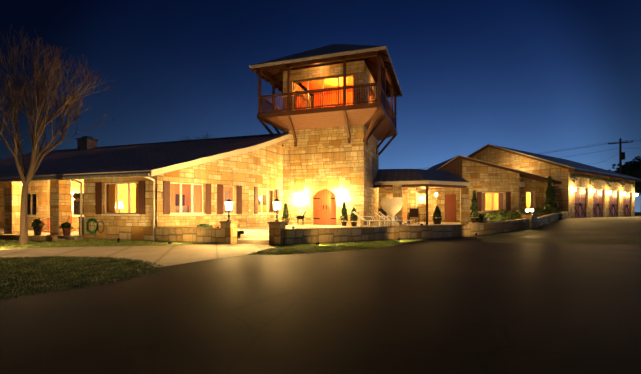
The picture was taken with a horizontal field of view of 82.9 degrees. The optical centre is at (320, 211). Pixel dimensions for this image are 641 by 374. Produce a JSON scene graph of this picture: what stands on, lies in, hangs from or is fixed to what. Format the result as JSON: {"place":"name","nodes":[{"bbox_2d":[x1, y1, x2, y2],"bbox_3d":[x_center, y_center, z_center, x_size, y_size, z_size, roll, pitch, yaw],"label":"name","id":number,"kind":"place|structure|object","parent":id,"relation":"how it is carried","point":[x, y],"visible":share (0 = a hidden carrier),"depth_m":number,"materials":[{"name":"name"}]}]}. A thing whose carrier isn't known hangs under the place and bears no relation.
{"place":"outdoors","nodes":[
{"label":"outdoors","id":0,"kind":"place"},
{"bbox_2d":[0,244,274,266],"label":"walkway path","id":1,"kind":"structure","parent":0,"point":[167,255],"depth_m":11.35,"materials":[{"name":"concrete"}]},
{"bbox_2d":[0,238,424,297],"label":"lawn grass","id":2,"kind":"structure","parent":0,"point":[43,260],"depth_m":8.69,"materials":[{"name":"green plant"}]},
{"bbox_2d":[0,215,640,373],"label":"asphalt driveway","id":3,"kind":"structure","parent":0,"point":[464,305],"depth_m":4.50,"materials":[{"name":"grey asphalt"}]},
{"bbox_2d":[0,0,640,211],"label":"sky","id":4,"kind":"structure","parent":0,"point":[533,76],"materials":[{"name":"blue"}]},
{"bbox_2d":[300,76,352,107],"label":"window","id":5,"kind":"structure","parent":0,"point":[328,84],"depth_m":24.84,"materials":[{"name":"orange glass"}]},
{"bbox_2d":[14,212,640,248],"bbox_3d":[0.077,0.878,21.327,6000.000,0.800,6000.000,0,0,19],"label":"ground","id":6,"kind":"structure","parent":0,"point":[634,240],"depth_m":15.84,"materials":[{"name":"green"}]},
{"bbox_2d":[0,24,113,244],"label":"bare tree","id":7,"kind":"object","parent":6,"relation":"on","point":[35,136],"visible":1,"depth_m":14.13,"materials":[{"name":"brown plant"}]},
{"bbox_2d":[0,133,289,240],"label":"wing house","id":8,"kind":"structure","parent":6,"relation":"on","point":[246,168],"depth_m":17.94,"materials":[{"name":"stone"}]},
{"bbox_2d":[33,226,42,234],"bbox_3d":[-13.609,0.906,17.486,0.400,0.415,0.410,0,0,19],"label":"plant pot","id":9,"kind":"object","parent":8,"relation":"on","point":[37,230],"visible":0.94,"depth_m":17.37,"materials":[{"name":"black ceramic"}]},
{"bbox_2d":[31,218,44,226],"bbox_3d":[-13.662,0.536,17.537,0.524,0.480,0.553,0,0,19],"label":"porch plant","id":10,"kind":"object","parent":9,"relation":"on","point":[37,222],"visible":0.96,"depth_m":17.43,"materials":[{"name":"green plant"}]},
{"bbox_2d":[42,220,49,231],"bbox_3d":[-14.859,0.526,20.174,0.620,1.165,1.110,0,0,29],"label":"rocking chair","id":11,"kind":"object","parent":8,"relation":"on","point":[48,224],"visible":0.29,"depth_m":19.80,"materials":[{"name":"red wood"}]},
{"bbox_2d":[62,228,70,235],"bbox_3d":[-11.839,0.936,16.944,0.358,0.355,0.367,0,0,19],"label":"plant pot","id":12,"kind":"object","parent":8,"relation":"on","point":[66,231],"visible":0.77,"depth_m":16.83,"materials":[{"name":"ceramic"}]},
{"bbox_2d":[59,222,73,229],"bbox_3d":[-11.876,0.646,16.991,0.598,0.388,0.567,0,0,19],"label":"porch plant","id":13,"kind":"object","parent":12,"relation":"on","point":[66,225],"visible":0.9,"depth_m":16.86,"materials":[{"name":"green plant"}]},
{"bbox_2d":[78,216,83,235],"bbox_3d":[-11.209,0.664,17.407,0.460,0.900,0.500,0,0,19],"label":"post","id":14,"kind":"object","parent":8,"relation":"on","point":[82,225],"visible":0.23,"depth_m":17.20,"materials":[{"name":"brown plastic"}]},
{"bbox_2d":[85,218,103,239],"bbox_3d":[-10.334,0.770,16.569,1.060,0.953,0.239,0,0,23],"label":"garden hose","id":15,"kind":"object","parent":8,"relation":"hanging from","point":[86,226],"visible":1,"depth_m":16.59,"materials":[{"name":"green rubber"}]},
{"bbox_2d":[108,183,271,212],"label":"windows","id":16,"kind":"structure","parent":8,"relation":"attached to","point":[197,204],"depth_m":19.06,"materials":[{"name":"glass"}]},
{"bbox_3d":[-11.538,-1.041,17.370,0.323,1.070,0.340,0,0,19],"label":"hanging plant basket","id":17,"kind":"object","parent":8,"relation":"hanging from","visible":0},
{"bbox_2d":[72,192,83,198],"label":"hanging plant","id":18,"kind":"object","parent":17,"relation":"in","point":[75,195],"visible":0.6,"depth_m":17.19,"materials":[{"name":"green plant"}]},
{"bbox_2d":[177,131,221,140],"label":"bare tree","id":19,"kind":"object","parent":6,"relation":"on","point":[194,136],"visible":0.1,"depth_m":48.67,"materials":[{"name":"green plant"}]},
{"bbox_2d":[283,60,378,225],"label":"tower","id":20,"kind":"structure","parent":6,"relation":"on","point":[332,159],"depth_m":21.41,"materials":[{"name":"beige stone"}]},
{"bbox_2d":[298,193,302,201],"bbox_3d":[-1.177,-0.886,21.580,0.230,0.540,0.350,0,0,19],"label":"wall lamp","id":21,"kind":"object","parent":20,"relation":"attached to","point":[300,197],"depth_m":21.46,"materials":[{"name":"white glass"}]},
{"bbox_2d":[313,189,335,224],"bbox_3d":[0.282,-0.311,21.606,1.550,2.170,0.060,0,0,19],"label":"tower door","id":22,"kind":"structure","parent":20,"relation":"in","point":[324,206],"depth_m":21.65,"materials":[{"name":"brown wood"}]},
{"bbox_2d":[257,51,396,154],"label":"balcony","id":23,"kind":"structure","parent":20,"relation":"attached to","point":[377,118],"depth_m":20.75,"materials":[{"name":"brown wood"}]},
{"bbox_2d":[249,44,401,97],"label":"tower roof","id":24,"kind":"structure","parent":23,"relation":"on","point":[332,50],"depth_m":21.53,"materials":[{"name":"brown wood"}]},
{"bbox_2d":[337,193,341,200],"bbox_3d":[1.116,-0.886,20.809,0.230,0.540,0.350,0,0,19],"label":"wall lamp","id":25,"kind":"object","parent":20,"relation":"attached to","point":[339,197],"depth_m":20.68,"materials":[{"name":"white glass"}]},
{"bbox_2d":[155,212,567,245],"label":"low courtyard walls","id":26,"kind":"structure","parent":6,"relation":"on","point":[279,234],"depth_m":15.37,"materials":[{"name":"stone"}]},
{"bbox_2d":[225,199,232,220],"bbox_3d":[-3.667,-0.106,14.546,0.264,0.940,0.264,0,0,19],"label":"gate lantern","id":27,"kind":"object","parent":26,"relation":"on","point":[229,200],"depth_m":14.48,"materials":[{"name":"white glass"}]},
{"bbox_2d":[273,197,280,221],"bbox_3d":[-1.658,-0.106,13.871,0.264,0.940,0.264,0,0,19],"label":"gate lantern","id":28,"kind":"object","parent":26,"relation":"on","point":[278,201],"depth_m":13.80,"materials":[{"name":"white glass"}]},
{"bbox_2d":[427,155,561,221],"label":"wing house","id":29,"kind":"structure","parent":6,"relation":"on","point":[512,185],"depth_m":27.79,"materials":[{"name":"stone"}]},
{"bbox_2d":[482,192,532,209],"bbox_3d":[13.326,-0.726,30.054,8.201,3.100,4.032,0,0,1],"label":"wing interior","id":30,"kind":"object","parent":29,"relation":"attached to","point":[487,199],"depth_m":30.59,"materials":[{"name":"paint"}]},
{"bbox_2d":[467,144,640,217],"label":"garage building","id":31,"kind":"structure","parent":6,"relation":"on","point":[581,201],"depth_m":31.54,"materials":[{"name":"stone"}]},
{"bbox_2d":[570,173,634,189],"bbox_3d":[25.966,-2.664,32.896,16.071,0.963,0.157,0,0,-35],"label":"vine","id":32,"kind":"object","parent":31,"relation":"attached to","point":[595,178],"visible":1,"depth_m":31.66,"materials":[{"name":"green plant"}]},
{"bbox_2d":[609,156,640,174],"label":"oak tree","id":33,"kind":"object","parent":6,"relation":"on","point":[635,163],"visible":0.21,"depth_m":52.20,"materials":[{"name":"green plant"}]},
{"bbox_2d":[616,165,640,215],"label":"oak tree","id":34,"kind":"object","parent":6,"relation":"on","point":[637,173],"visible":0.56,"depth_m":46.27,"materials":[{"name":"green plant"}]},
{"bbox_2d":[237,221,481,243],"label":"patio terrace","id":35,"kind":"structure","parent":0,"point":[256,235],"depth_m":17.04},
{"bbox_2d":[195,223,212,227],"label":"courtyard shrub","id":36,"kind":"object","parent":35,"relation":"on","point":[202,225],"visible":0.31,"depth_m":16.37,"materials":[{"name":"green plant"}]},
{"bbox_2d":[281,203,289,224],"bbox_3d":[-2.026,0.124,21.173,0.487,1.300,0.527,0,0,19],"label":"conifer","id":37,"kind":"object","parent":35,"relation":"on","point":[285,214],"visible":0.98,"depth_m":21.10,"materials":[{"name":"green plant"}]},
{"bbox_2d":[296,211,306,225],"bbox_3d":[-1.088,0.241,20.640,0.776,1.067,0.258,0,0,37],"label":"deer statue","id":38,"kind":"object","parent":35,"relation":"on","point":[300,217],"visible":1,"depth_m":20.59,"materials":[{"name":"black metal"}]},
{"bbox_2d":[339,202,347,225],"bbox_3d":[1.299,0.112,20.130,0.531,1.324,0.498,0,0,19],"label":"conifer","id":39,"kind":"object","parent":35,"relation":"on","point":[344,215],"depth_m":20.03,"materials":[{"name":"green plant"}]},
{"bbox_2d":[350,207,357,225],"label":"conifer","id":40,"kind":"object","parent":35,"relation":"on","point":[353,217],"depth_m":19.63,"materials":[{"name":"green plant"}]},
{"bbox_2d":[353,212,391,226],"bbox_3d":[2.699,0.374,19.170,1.969,0.800,0.691,0,0,-1],"label":"chaise lounge","id":41,"kind":"object","parent":35,"relation":"on","point":[359,216],"visible":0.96,"depth_m":18.83,"materials":[{"name":"white paint"}]},
{"bbox_2d":[378,208,387,221],"bbox_3d":[4.010,0.264,22.711,0.585,1.022,0.645,0,0,39],"label":"patio chair","id":42,"kind":"object","parent":35,"relation":"on","point":[381,210],"visible":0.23,"depth_m":22.50,"materials":[{"name":"brown"}]},
{"bbox_2d":[381,197,402,224],"bbox_3d":[4.188,-0.032,21.317,1.343,1.612,1.364,0,0,19],"label":"fountain","id":43,"kind":"object","parent":35,"relation":"on","point":[391,206],"visible":0.94,"depth_m":20.89,"materials":[{"name":"stone"}]},
{"bbox_2d":[374,211,411,225],"bbox_3d":[3.934,0.374,19.697,1.969,0.800,0.696,0,0,-16],"label":"chaise lounge","id":44,"kind":"object","parent":35,"relation":"on","point":[383,217],"visible":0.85,"depth_m":19.51,"materials":[{"name":"white paint"}]},
{"bbox_2d":[407,208,418,223],"bbox_3d":[5.933,0.264,23.331,0.585,1.022,0.645,0,0,-1],"label":"patio chair","id":45,"kind":"object","parent":35,"relation":"on","point":[414,213],"visible":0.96,"depth_m":23.05,"materials":[{"name":"brown"}]},
{"bbox_2d":[374,169,469,224],"bbox_3d":[4.869,-0.876,26.405,11.050,4.300,6.680,0,0,19],"label":"porch","id":46,"kind":"object","parent":35,"relation":"on","point":[413,185],"visible":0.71,"depth_m":23.98,"materials":[{"name":"beige stone"}]},
{"bbox_2d":[432,206,441,223],"bbox_3d":[7.457,0.186,23.173,0.636,1.175,0.636,0,0,19],"label":"potted shrub","id":47,"kind":"object","parent":35,"relation":"on","point":[437,214],"visible":1,"depth_m":23.00,"materials":[{"name":"green plant"}]},
{"bbox_2d":[469,190,480,222],"bbox_3d":[11.183,-0.414,26.221,0.815,2.375,0.828,0,0,19],"label":"tall conifer","id":48,"kind":"object","parent":35,"relation":"on","point":[474,207],"visible":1,"depth_m":26.15,"materials":[{"name":"green plant"}]},
{"bbox_2d":[477,213,494,222],"bbox_3d":[12.162,0.480,26.717,1.116,0.808,1.322,0,0,-42],"label":"shrub","id":49,"kind":"object","parent":35,"relation":"on","point":[480,218],"visible":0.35,"depth_m":26.54,"materials":[{"name":"green plant"}]},
{"bbox_2d":[490,209,513,221],"bbox_3d":[13.259,0.306,26.491,2.059,1.147,1.501,0,0,19],"label":"shrub","id":50,"kind":"object","parent":35,"relation":"on","point":[499,215],"visible":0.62,"depth_m":26.25,"materials":[{"name":"green plant"}]},
{"bbox_2d":[506,213,522,219],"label":"shrub","id":51,"kind":"object","parent":35,"relation":"on","point":[516,216],"visible":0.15,"depth_m":25.43,"materials":[{"name":"green plant"}]},
{"bbox_2d":[509,208,530,214],"bbox_3d":[14.401,0.284,26.381,1.945,1.177,1.296,0,0,19],"label":"shrub","id":52,"kind":"object","parent":35,"relation":"on","point":[522,210],"visible":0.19,"depth_m":26.25,"materials":[{"name":"green plant"}]},
{"bbox_2d":[529,207,544,213],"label":"shrub","id":53,"kind":"object","parent":35,"relation":"on","point":[536,210],"visible":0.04,"depth_m":26.07,"materials":[{"name":"green plant"}]},
{"bbox_2d":[533,211,546,216],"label":"shrub","id":54,"kind":"object","parent":35,"relation":"on","point":[541,214],"visible":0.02,"depth_m":25.11,"materials":[{"name":"green plant"}]},
{"bbox_2d":[541,176,558,208],"bbox_3d":[17.102,-0.961,27.064,1.503,3.469,1.147,0,0,19],"label":"cypress tree","id":55,"kind":"object","parent":35,"relation":"on","point":[549,192],"visible":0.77,"depth_m":26.96,"materials":[{"name":"green plant"}]},
{"bbox_2d":[542,205,562,219],"bbox_3d":[16.542,0.139,26.349,1.197,1.359,1.882,0,0,-35],"label":"shrub","id":56,"kind":"object","parent":35,"relation":"on","point":[549,209],"visible":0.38,"depth_m":26.00,"materials":[{"name":"green plant"}]},
{"bbox_2d":[387,195,405,219],"bbox_3d":[6.741,-0.476,30.798,2.600,2.500,2.800,0,0,19],"label":"porch interior","id":57,"kind":"object","parent":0,"point":[404,208],"depth_m":32.05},
{"bbox_2d":[608,138,632,173],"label":"utility pole","id":58,"kind":"object","parent":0,"point":[621,155],"visible":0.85,"depth_m":44.46,"materials":[{"name":"brown wood"}]},
{"bbox_2d":[419,140,640,168],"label":"utility pole cable","id":59,"kind":"object","parent":58,"relation":"attached to","point":[581,147],"visible":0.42,"depth_m":46.27,"materials":[{"name":"black"}]}
]}

